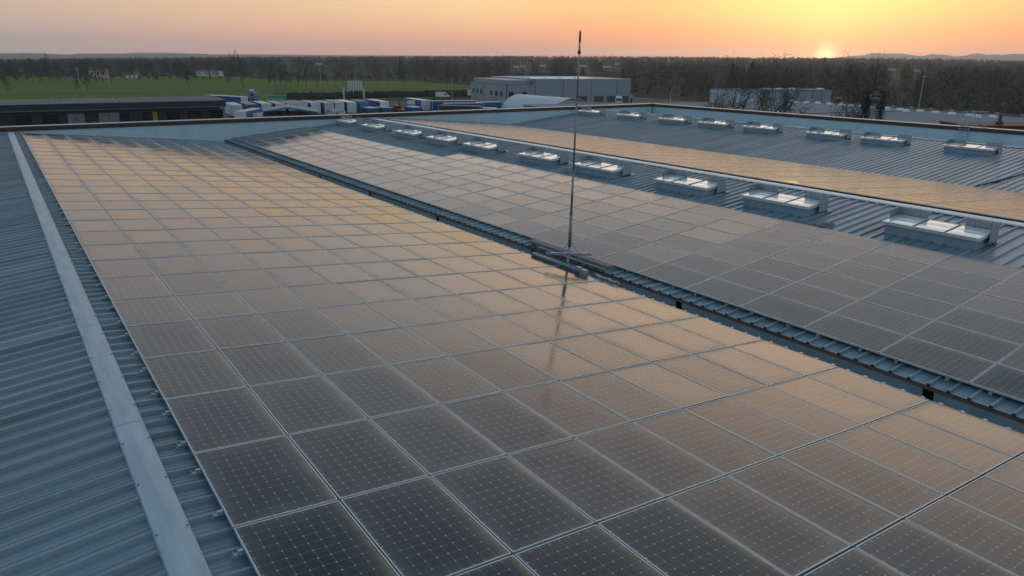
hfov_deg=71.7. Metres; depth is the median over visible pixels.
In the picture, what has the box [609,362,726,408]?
solar panel
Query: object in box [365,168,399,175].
solar panel
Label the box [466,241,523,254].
solar panel
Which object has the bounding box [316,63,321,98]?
floodlight mast
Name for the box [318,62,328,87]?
field tree
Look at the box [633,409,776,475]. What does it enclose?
solar panel
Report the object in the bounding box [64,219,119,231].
solar panel
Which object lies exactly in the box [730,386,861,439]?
solar panel
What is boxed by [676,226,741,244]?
solar panel
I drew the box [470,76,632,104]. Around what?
grey hall
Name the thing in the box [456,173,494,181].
solar panel
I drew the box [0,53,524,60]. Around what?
hills
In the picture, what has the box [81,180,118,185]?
solar panel
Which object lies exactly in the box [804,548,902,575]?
solar panel
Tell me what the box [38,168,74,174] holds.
solar panel
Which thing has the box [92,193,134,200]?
solar panel
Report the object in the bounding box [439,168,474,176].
solar panel
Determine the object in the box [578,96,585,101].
loading door
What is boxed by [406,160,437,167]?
solar panel
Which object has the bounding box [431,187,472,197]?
solar panel
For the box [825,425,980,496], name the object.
solar panel
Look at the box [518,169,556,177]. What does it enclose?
solar panel
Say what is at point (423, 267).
solar panel
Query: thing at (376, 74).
field tree
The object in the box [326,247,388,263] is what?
solar panel
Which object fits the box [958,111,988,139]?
access ladder
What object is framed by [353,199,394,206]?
solar panel
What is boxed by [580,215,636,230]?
solar panel
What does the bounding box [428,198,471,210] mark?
solar panel
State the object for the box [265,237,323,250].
solar panel
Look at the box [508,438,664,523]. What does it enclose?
solar panel
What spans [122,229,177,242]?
solar panel
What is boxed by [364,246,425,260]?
solar panel
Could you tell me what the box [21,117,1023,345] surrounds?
solar panels
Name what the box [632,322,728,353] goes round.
solar panel
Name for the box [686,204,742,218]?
solar panel
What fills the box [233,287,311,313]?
solar panel
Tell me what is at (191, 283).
solar panel
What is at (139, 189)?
solar panel
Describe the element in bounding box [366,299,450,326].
solar panel
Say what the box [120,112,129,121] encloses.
window
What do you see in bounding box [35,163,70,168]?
solar panel
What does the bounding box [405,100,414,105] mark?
tractor unit
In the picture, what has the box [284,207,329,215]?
solar panel
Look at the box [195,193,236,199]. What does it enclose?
solar panel
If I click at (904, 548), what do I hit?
solar panel
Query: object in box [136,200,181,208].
solar panel
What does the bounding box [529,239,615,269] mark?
cable tray
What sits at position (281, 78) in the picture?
field tree
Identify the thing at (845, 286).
solar panel
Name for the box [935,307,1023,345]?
solar panel
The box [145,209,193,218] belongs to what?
solar panel
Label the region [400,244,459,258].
solar panel
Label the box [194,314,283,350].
solar panel
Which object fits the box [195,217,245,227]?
solar panel
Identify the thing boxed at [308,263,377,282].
solar panel
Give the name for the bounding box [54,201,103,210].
solar panel
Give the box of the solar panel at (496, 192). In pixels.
[475,187,517,198]
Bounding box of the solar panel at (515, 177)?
[497,173,535,182]
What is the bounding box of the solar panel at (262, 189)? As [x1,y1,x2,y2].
[244,187,281,192]
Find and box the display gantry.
[343,80,364,99]
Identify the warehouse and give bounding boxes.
[0,103,1023,575]
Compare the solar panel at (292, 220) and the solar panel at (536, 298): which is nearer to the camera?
the solar panel at (536, 298)
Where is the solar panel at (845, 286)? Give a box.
[798,271,884,299]
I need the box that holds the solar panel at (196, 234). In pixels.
[167,228,222,241]
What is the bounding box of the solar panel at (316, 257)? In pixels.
[285,249,348,265]
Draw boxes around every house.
[88,67,108,77]
[122,72,137,77]
[195,70,223,75]
[831,97,841,101]
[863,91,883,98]
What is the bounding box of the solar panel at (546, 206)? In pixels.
[522,200,569,212]
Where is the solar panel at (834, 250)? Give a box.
[792,239,868,260]
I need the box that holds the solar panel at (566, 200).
[546,194,593,206]
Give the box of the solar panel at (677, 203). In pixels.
[649,197,703,209]
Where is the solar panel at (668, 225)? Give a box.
[639,217,697,232]
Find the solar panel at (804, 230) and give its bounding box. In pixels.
[767,221,834,238]
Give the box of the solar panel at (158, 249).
[132,241,192,257]
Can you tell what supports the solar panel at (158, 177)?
on the warehouse
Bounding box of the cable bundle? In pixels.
[594,273,619,284]
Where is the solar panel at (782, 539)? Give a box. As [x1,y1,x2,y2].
[668,476,850,575]
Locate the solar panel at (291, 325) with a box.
[257,308,345,341]
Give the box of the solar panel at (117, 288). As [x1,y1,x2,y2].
[95,275,172,299]
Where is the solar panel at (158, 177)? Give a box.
[138,175,174,180]
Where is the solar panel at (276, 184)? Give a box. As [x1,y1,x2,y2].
[258,181,294,186]
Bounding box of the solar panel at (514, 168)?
[496,164,533,172]
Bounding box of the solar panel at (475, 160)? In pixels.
[460,157,493,163]
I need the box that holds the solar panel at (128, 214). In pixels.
[105,209,153,219]
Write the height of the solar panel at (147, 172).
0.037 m
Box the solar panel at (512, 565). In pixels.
[456,555,534,575]
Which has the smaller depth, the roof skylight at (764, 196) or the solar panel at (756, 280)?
the solar panel at (756, 280)
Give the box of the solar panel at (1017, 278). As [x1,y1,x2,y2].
[1005,270,1023,284]
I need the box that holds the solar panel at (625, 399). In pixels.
[559,371,681,422]
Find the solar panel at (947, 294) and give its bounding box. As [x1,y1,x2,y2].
[886,276,981,306]
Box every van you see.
[327,108,345,114]
[436,92,449,97]
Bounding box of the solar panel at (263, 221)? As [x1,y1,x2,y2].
[232,216,282,226]
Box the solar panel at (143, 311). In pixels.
[107,295,192,326]
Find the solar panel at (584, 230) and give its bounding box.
[555,222,611,238]
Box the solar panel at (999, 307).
[960,294,1023,322]
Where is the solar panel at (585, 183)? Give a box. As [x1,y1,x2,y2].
[563,179,606,188]
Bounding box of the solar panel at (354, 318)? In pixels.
[314,303,400,334]
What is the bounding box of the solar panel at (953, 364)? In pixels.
[879,337,996,383]
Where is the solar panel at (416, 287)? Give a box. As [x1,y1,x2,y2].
[379,276,454,298]
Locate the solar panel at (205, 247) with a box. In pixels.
[180,240,239,255]
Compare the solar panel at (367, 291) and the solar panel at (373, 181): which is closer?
the solar panel at (367, 291)
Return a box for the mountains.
[822,53,1023,62]
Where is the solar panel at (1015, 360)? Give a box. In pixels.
[998,346,1023,370]
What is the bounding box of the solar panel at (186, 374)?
[138,350,246,400]
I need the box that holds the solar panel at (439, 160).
[425,157,456,163]
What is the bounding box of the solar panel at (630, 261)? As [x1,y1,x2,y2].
[598,250,664,273]
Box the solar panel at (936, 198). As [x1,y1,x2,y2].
[910,194,964,201]
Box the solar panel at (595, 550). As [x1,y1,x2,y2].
[515,524,663,575]
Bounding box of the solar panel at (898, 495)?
[780,440,943,520]
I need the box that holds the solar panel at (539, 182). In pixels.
[518,178,560,187]
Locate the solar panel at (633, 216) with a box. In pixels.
[605,209,659,223]
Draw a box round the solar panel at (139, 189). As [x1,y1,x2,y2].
[121,186,160,192]
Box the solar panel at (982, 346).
[908,321,1021,362]
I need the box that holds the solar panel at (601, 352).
[549,334,651,370]
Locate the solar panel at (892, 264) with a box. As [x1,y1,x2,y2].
[848,251,930,275]
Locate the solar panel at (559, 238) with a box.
[528,229,585,246]
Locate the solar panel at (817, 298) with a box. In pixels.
[770,282,859,313]
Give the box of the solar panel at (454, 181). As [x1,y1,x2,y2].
[435,177,473,186]
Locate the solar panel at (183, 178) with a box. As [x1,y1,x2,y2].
[167,175,202,180]
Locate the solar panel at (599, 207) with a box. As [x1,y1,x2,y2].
[574,201,625,214]
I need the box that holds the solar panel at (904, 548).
[855,520,1014,575]
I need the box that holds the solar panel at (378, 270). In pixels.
[351,261,418,279]
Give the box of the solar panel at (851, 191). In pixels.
[831,189,889,196]
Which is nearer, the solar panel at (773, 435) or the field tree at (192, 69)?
the solar panel at (773, 435)
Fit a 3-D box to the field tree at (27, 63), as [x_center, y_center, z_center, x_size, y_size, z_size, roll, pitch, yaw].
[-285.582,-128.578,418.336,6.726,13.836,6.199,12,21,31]
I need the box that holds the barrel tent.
[502,94,584,107]
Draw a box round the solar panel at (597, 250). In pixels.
[561,239,622,258]
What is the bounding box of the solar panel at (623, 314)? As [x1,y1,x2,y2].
[579,301,665,327]
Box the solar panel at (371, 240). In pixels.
[341,234,397,247]
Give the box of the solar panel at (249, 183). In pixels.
[232,181,268,186]
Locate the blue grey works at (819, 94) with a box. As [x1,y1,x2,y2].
[710,88,831,101]
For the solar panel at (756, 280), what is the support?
on the warehouse
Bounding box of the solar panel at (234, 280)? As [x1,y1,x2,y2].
[212,269,283,291]
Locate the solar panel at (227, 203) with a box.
[206,200,250,207]
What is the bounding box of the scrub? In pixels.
[268,89,470,99]
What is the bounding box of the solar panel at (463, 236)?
[437,231,492,242]
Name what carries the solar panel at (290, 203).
on the warehouse
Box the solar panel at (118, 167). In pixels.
[98,165,130,169]
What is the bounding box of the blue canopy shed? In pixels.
[257,104,317,116]
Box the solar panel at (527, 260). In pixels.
[495,253,558,267]
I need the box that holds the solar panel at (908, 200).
[875,196,934,204]
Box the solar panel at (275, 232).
[248,226,301,237]
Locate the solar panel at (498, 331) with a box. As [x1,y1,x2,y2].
[453,315,546,347]
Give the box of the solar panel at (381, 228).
[352,223,403,233]
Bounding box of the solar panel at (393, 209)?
[371,206,417,213]
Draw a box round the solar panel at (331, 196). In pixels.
[311,193,349,199]
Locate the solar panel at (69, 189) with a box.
[47,186,89,193]
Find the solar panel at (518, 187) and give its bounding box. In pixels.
[497,183,538,192]
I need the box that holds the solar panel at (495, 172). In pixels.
[476,168,513,176]
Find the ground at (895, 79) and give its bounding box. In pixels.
[0,60,1023,114]
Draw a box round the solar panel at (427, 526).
[341,476,510,575]
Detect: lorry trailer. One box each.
[205,95,247,103]
[225,102,242,117]
[234,108,262,117]
[239,102,257,108]
[252,101,271,107]
[266,101,285,110]
[278,101,298,110]
[287,100,307,106]
[300,100,320,114]
[312,100,333,114]
[322,100,343,109]
[336,100,356,113]
[350,99,368,113]
[366,99,388,106]
[405,98,429,110]
[430,100,475,110]
[438,105,482,110]
[442,102,483,106]
[482,102,501,108]
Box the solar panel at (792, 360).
[731,340,837,375]
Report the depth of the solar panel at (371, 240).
20.04 m
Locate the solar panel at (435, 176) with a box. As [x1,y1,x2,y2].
[418,172,453,180]
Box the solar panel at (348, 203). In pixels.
[328,199,369,206]
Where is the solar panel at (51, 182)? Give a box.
[43,179,84,186]
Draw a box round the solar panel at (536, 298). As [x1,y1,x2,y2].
[497,286,576,309]
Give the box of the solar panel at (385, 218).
[364,214,411,222]
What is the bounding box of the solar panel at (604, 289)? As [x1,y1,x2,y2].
[569,280,644,300]
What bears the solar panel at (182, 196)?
on the warehouse
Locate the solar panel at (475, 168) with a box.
[459,164,494,172]
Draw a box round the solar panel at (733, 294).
[685,278,767,307]
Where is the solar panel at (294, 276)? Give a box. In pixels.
[262,266,332,286]
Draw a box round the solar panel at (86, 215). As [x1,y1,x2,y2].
[59,210,111,219]
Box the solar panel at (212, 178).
[196,176,229,180]
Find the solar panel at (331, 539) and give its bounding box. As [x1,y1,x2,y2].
[231,500,399,575]
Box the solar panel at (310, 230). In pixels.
[285,225,338,236]
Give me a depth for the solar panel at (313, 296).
14.44 m
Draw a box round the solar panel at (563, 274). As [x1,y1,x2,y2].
[530,265,598,282]
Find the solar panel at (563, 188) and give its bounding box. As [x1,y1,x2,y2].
[543,183,585,193]
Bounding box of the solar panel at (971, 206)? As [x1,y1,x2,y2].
[941,202,1003,210]
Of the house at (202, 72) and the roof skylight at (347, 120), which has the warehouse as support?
the roof skylight at (347, 120)
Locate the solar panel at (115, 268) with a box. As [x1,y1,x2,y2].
[86,258,156,279]
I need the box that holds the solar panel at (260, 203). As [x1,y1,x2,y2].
[239,200,282,207]
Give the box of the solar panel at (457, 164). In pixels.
[442,160,474,167]
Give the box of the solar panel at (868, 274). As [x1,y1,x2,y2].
[823,261,908,287]
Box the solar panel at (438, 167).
[422,164,454,171]
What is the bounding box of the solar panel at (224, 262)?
[195,253,260,271]
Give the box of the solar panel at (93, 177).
[76,174,112,179]
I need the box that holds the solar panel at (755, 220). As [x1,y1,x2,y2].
[723,212,785,227]
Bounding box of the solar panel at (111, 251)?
[78,243,142,260]
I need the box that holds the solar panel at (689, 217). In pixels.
[662,210,721,225]
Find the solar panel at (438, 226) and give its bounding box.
[414,222,464,231]
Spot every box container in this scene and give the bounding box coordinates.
[361,106,378,112]
[375,106,392,112]
[404,106,421,111]
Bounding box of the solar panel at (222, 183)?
[205,181,241,186]
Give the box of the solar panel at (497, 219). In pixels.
[473,212,523,227]
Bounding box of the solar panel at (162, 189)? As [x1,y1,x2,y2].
[153,186,192,192]
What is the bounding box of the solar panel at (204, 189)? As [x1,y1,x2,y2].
[186,187,223,192]
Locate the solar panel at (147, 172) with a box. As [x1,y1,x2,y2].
[132,170,165,174]
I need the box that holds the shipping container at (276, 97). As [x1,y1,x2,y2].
[266,95,285,100]
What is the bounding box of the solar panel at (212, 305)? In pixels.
[175,291,254,320]
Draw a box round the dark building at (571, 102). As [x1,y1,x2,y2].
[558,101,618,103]
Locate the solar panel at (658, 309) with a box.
[615,297,698,321]
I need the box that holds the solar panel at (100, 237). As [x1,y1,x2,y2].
[71,230,130,245]
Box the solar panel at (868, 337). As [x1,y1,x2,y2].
[804,314,906,353]
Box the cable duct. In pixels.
[532,252,587,274]
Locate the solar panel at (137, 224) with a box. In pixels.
[113,219,164,230]
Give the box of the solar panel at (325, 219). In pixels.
[302,215,349,224]
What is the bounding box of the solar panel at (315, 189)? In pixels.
[297,187,334,192]
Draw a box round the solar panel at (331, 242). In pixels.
[304,236,360,248]
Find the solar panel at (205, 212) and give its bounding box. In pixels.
[183,208,230,217]
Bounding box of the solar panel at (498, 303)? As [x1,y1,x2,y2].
[457,290,537,315]
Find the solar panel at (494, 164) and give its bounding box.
[478,160,513,167]
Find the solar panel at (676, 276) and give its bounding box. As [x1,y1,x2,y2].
[638,263,713,288]
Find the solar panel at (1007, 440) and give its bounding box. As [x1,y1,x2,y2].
[900,401,1023,457]
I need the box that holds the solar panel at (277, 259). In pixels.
[242,251,306,268]
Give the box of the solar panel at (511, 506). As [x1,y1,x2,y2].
[431,456,593,554]
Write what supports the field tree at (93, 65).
on the field
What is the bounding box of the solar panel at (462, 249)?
[433,243,492,255]
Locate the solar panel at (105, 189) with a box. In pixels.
[86,186,126,193]
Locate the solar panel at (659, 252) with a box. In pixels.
[625,242,692,262]
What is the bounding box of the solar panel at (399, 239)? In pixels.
[374,233,430,245]
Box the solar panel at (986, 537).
[905,496,1023,575]
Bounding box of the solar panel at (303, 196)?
[284,193,325,199]
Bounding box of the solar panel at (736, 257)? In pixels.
[694,245,765,266]
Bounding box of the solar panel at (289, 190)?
[271,187,308,192]
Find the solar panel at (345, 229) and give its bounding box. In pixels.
[320,224,371,235]
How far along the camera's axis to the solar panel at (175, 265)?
15.68 m
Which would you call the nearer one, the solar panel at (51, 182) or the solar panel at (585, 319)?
the solar panel at (585, 319)
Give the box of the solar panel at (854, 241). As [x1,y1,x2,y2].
[816,231,888,250]
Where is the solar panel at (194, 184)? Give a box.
[176,181,213,186]
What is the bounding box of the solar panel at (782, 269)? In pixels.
[742,257,821,281]
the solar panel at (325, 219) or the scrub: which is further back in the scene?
the scrub
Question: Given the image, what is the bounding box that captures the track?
[0,87,470,94]
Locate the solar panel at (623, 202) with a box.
[597,196,647,208]
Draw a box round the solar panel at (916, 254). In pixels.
[870,242,951,264]
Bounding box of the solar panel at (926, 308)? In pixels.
[861,288,958,320]
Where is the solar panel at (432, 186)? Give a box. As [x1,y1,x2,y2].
[414,181,452,190]
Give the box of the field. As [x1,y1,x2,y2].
[0,76,470,101]
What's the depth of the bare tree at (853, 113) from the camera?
74.97 m
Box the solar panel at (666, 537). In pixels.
[598,498,786,575]
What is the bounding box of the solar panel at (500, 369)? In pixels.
[448,348,556,391]
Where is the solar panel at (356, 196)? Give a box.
[337,193,375,198]
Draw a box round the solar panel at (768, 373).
[695,346,804,385]
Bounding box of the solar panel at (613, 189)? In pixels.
[590,184,635,195]
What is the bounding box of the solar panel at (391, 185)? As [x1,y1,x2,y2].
[374,181,411,190]
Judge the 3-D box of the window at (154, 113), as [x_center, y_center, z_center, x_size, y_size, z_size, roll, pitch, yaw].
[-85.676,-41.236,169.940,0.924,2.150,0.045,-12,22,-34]
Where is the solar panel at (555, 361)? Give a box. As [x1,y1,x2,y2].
[501,341,606,380]
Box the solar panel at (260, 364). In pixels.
[219,341,320,387]
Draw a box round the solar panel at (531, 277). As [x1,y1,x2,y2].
[496,268,565,286]
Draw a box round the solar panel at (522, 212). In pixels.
[498,206,547,219]
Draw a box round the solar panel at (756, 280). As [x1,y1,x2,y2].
[715,267,795,293]
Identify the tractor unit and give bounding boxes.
[248,90,258,100]
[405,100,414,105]
[615,96,622,102]
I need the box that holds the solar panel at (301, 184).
[285,182,318,186]
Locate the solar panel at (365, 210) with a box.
[345,207,388,214]
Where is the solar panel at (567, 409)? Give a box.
[504,381,629,438]
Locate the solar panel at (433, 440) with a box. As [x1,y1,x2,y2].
[370,405,504,476]
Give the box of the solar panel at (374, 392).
[323,365,438,419]
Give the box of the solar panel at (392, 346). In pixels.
[348,327,445,365]
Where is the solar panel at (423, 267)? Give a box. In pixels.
[391,259,456,275]
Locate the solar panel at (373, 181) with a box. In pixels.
[358,176,394,185]
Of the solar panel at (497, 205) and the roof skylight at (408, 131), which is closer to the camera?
the solar panel at (497, 205)
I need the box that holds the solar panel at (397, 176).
[381,172,414,180]
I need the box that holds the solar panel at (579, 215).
[550,207,601,221]
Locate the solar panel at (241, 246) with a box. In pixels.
[224,238,282,253]
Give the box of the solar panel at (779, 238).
[744,228,812,247]
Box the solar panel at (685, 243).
[651,234,717,252]
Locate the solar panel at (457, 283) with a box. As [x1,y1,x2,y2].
[421,273,494,293]
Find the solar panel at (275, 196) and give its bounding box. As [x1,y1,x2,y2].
[256,193,296,199]
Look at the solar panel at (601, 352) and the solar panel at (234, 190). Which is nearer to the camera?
the solar panel at (601, 352)
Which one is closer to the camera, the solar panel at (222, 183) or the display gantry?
the solar panel at (222, 183)
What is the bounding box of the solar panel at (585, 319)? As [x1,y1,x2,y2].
[540,305,629,333]
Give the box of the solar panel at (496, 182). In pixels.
[476,177,516,186]
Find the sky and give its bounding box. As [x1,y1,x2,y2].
[0,0,1023,61]
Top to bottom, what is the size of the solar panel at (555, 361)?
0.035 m
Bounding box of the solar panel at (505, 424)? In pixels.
[441,392,571,455]
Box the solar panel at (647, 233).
[615,224,675,241]
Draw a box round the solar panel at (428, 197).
[408,191,450,203]
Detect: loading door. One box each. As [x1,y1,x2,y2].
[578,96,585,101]
[594,96,601,101]
[607,96,615,101]
[622,96,627,102]
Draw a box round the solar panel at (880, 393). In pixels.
[808,367,928,412]
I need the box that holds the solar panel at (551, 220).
[525,213,578,228]
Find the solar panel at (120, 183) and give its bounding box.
[114,180,151,186]
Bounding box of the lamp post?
[918,74,926,107]
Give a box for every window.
[14,115,32,125]
[41,114,58,124]
[67,114,84,123]
[98,113,119,122]
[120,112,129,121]
[142,112,151,120]
[152,112,157,120]
[166,111,180,119]
[187,110,201,119]
[209,110,222,118]
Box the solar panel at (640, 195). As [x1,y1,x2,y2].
[618,190,669,201]
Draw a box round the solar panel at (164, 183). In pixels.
[145,180,183,186]
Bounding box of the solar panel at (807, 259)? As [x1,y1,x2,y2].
[768,248,844,270]
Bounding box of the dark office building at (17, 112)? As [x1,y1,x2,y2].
[0,96,225,125]
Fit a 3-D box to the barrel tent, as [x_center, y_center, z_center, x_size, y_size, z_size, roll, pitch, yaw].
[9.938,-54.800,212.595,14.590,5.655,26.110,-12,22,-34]
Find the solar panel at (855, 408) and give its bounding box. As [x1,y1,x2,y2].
[771,376,896,425]
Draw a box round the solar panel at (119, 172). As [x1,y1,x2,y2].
[102,169,136,174]
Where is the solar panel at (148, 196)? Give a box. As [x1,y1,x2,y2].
[128,193,169,200]
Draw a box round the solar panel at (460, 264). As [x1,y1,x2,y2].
[427,256,493,273]
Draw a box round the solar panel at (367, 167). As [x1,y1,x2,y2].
[352,164,384,170]
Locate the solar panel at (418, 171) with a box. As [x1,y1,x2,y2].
[401,168,434,175]
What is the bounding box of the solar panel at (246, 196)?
[226,193,267,199]
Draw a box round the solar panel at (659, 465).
[575,423,724,497]
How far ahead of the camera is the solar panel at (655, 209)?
23.94 m
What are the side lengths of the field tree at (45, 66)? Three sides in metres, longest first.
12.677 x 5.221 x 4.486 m
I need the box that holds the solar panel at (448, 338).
[403,321,498,355]
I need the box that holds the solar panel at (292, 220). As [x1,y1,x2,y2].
[267,216,317,225]
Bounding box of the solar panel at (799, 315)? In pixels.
[740,294,831,328]
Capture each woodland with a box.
[0,55,1023,67]
[0,55,1023,79]
[0,56,1023,114]
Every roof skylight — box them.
[335,115,362,126]
[361,120,392,132]
[394,125,428,139]
[426,131,464,146]
[462,137,507,154]
[517,146,572,166]
[572,155,634,179]
[577,107,607,116]
[615,110,647,119]
[653,169,730,197]
[658,114,692,124]
[697,117,734,129]
[740,183,831,217]
[742,121,784,133]
[805,127,851,140]
[859,132,911,146]
[881,207,1001,251]
[942,139,1004,156]
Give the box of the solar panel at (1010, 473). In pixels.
[984,458,1023,491]
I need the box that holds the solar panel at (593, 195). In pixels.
[568,189,616,200]
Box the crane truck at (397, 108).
[393,102,405,111]
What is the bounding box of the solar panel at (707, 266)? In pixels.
[667,253,739,277]
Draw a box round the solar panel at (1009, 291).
[983,281,1023,302]
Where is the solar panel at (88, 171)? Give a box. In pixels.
[72,169,105,173]
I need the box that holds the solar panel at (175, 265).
[144,255,210,274]
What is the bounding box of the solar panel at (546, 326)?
[499,310,589,340]
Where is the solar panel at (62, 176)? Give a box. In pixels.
[40,174,79,179]
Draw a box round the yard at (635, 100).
[220,97,697,117]
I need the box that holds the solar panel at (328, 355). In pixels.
[287,334,386,375]
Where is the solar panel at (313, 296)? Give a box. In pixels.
[286,283,363,308]
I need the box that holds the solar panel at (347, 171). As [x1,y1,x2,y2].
[331,167,363,175]
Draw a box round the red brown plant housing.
[939,115,1023,129]
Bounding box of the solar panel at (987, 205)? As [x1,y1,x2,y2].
[956,201,1015,209]
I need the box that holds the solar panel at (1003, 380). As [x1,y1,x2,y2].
[970,363,1023,401]
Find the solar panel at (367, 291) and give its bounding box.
[335,280,411,303]
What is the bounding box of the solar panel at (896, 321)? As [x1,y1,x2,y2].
[833,300,933,336]
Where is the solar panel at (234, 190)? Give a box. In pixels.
[216,187,253,192]
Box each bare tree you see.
[701,69,753,108]
[702,51,770,110]
[750,53,811,113]
[828,98,868,117]
[838,47,898,119]
[856,48,885,118]
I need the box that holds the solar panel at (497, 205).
[474,199,520,211]
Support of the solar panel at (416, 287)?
on the warehouse
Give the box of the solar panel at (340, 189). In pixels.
[322,187,358,192]
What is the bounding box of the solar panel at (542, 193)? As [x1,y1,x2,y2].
[520,188,565,199]
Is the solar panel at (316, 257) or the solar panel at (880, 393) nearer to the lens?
the solar panel at (880, 393)
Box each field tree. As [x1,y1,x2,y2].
[2,78,10,91]
[13,61,19,79]
[23,59,32,80]
[39,61,49,82]
[40,52,49,74]
[55,65,65,82]
[68,64,77,82]
[77,59,85,81]
[81,75,90,90]
[91,61,98,76]
[96,58,105,78]
[103,64,111,80]
[122,63,129,79]
[127,64,134,78]
[137,59,148,81]
[145,61,157,80]
[161,60,172,81]
[182,63,190,89]
[190,63,196,82]
[228,52,245,88]
[267,60,276,88]
[276,66,285,84]
[278,68,286,88]
[301,68,310,87]
[311,67,318,81]
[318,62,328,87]
[330,67,338,85]
[336,65,345,86]
[357,68,363,82]
[371,65,380,83]
[385,66,393,85]
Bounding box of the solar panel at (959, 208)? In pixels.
[924,203,991,213]
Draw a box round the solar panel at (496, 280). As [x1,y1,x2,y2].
[460,271,532,290]
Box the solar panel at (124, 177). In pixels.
[108,174,143,179]
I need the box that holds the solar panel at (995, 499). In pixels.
[948,476,1023,530]
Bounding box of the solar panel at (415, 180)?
[396,176,432,185]
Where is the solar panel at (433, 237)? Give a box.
[407,232,462,243]
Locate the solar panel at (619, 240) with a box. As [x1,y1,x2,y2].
[588,231,649,249]
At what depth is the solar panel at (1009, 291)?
15.68 m
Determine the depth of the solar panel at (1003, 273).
17.10 m
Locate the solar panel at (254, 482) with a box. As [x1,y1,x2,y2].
[190,435,337,529]
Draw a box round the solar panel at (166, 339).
[121,320,216,359]
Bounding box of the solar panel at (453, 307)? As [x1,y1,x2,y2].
[413,294,495,320]
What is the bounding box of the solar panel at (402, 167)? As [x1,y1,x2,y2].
[386,164,418,171]
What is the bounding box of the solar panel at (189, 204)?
[172,200,216,208]
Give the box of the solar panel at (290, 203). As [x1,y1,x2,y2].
[270,200,312,207]
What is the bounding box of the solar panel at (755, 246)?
[719,236,789,256]
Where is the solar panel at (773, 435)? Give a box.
[685,397,821,456]
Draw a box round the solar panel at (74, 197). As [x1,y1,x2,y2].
[52,193,96,200]
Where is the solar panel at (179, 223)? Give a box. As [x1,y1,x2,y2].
[155,218,206,229]
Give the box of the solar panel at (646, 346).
[592,328,691,361]
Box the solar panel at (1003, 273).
[933,255,1023,281]
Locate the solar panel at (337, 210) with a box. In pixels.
[315,207,360,214]
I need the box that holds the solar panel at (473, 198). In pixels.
[452,192,495,203]
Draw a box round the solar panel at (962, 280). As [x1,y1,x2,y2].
[911,265,1002,293]
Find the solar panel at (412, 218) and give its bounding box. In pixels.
[391,214,439,222]
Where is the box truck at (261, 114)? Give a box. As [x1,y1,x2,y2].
[253,112,263,116]
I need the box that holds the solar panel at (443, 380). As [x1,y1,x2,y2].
[389,356,501,404]
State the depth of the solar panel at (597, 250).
20.48 m
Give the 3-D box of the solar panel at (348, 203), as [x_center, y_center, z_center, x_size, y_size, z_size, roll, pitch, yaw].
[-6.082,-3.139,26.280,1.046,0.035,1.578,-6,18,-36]
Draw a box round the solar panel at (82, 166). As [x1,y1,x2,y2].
[68,164,100,168]
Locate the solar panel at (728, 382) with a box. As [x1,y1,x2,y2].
[654,354,767,396]
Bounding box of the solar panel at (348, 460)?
[288,419,427,500]
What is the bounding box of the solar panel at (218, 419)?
[160,387,285,455]
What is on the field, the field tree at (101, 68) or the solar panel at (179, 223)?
the field tree at (101, 68)
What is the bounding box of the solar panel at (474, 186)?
[454,182,494,191]
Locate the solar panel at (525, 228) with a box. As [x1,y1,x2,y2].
[499,220,552,236]
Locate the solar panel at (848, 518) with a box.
[728,457,900,547]
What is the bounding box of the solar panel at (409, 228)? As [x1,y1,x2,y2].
[383,223,434,232]
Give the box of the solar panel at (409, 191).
[390,186,429,197]
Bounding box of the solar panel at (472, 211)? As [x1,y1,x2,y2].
[449,204,496,218]
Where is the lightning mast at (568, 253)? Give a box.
[546,30,591,264]
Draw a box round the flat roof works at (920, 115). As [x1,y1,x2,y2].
[523,99,1023,123]
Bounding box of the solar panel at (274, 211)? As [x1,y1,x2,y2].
[253,208,299,215]
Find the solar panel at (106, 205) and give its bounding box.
[98,201,143,209]
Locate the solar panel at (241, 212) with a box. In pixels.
[218,208,264,216]
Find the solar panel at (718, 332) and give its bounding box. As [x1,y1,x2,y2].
[669,317,762,346]
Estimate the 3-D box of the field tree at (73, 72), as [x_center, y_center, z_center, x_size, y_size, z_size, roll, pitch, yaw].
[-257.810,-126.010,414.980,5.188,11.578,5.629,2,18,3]
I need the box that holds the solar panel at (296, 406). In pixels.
[249,375,366,435]
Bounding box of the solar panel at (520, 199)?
[497,193,543,205]
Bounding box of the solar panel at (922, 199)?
[891,195,948,202]
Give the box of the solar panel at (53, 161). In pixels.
[34,159,66,163]
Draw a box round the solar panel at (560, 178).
[539,173,581,182]
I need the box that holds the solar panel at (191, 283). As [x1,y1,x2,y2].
[158,272,230,296]
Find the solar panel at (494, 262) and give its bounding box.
[462,254,526,270]
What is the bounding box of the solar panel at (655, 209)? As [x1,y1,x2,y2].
[627,202,681,216]
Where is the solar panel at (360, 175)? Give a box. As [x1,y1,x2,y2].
[344,171,378,179]
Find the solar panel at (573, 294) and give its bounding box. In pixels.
[535,283,611,304]
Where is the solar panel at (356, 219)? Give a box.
[333,215,380,223]
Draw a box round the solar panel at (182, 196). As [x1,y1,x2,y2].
[162,193,203,200]
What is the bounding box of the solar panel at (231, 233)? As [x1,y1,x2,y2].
[208,227,262,239]
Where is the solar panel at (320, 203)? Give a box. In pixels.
[300,200,341,206]
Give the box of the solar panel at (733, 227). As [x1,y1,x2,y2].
[701,219,764,235]
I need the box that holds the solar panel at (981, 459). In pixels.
[865,412,1012,475]

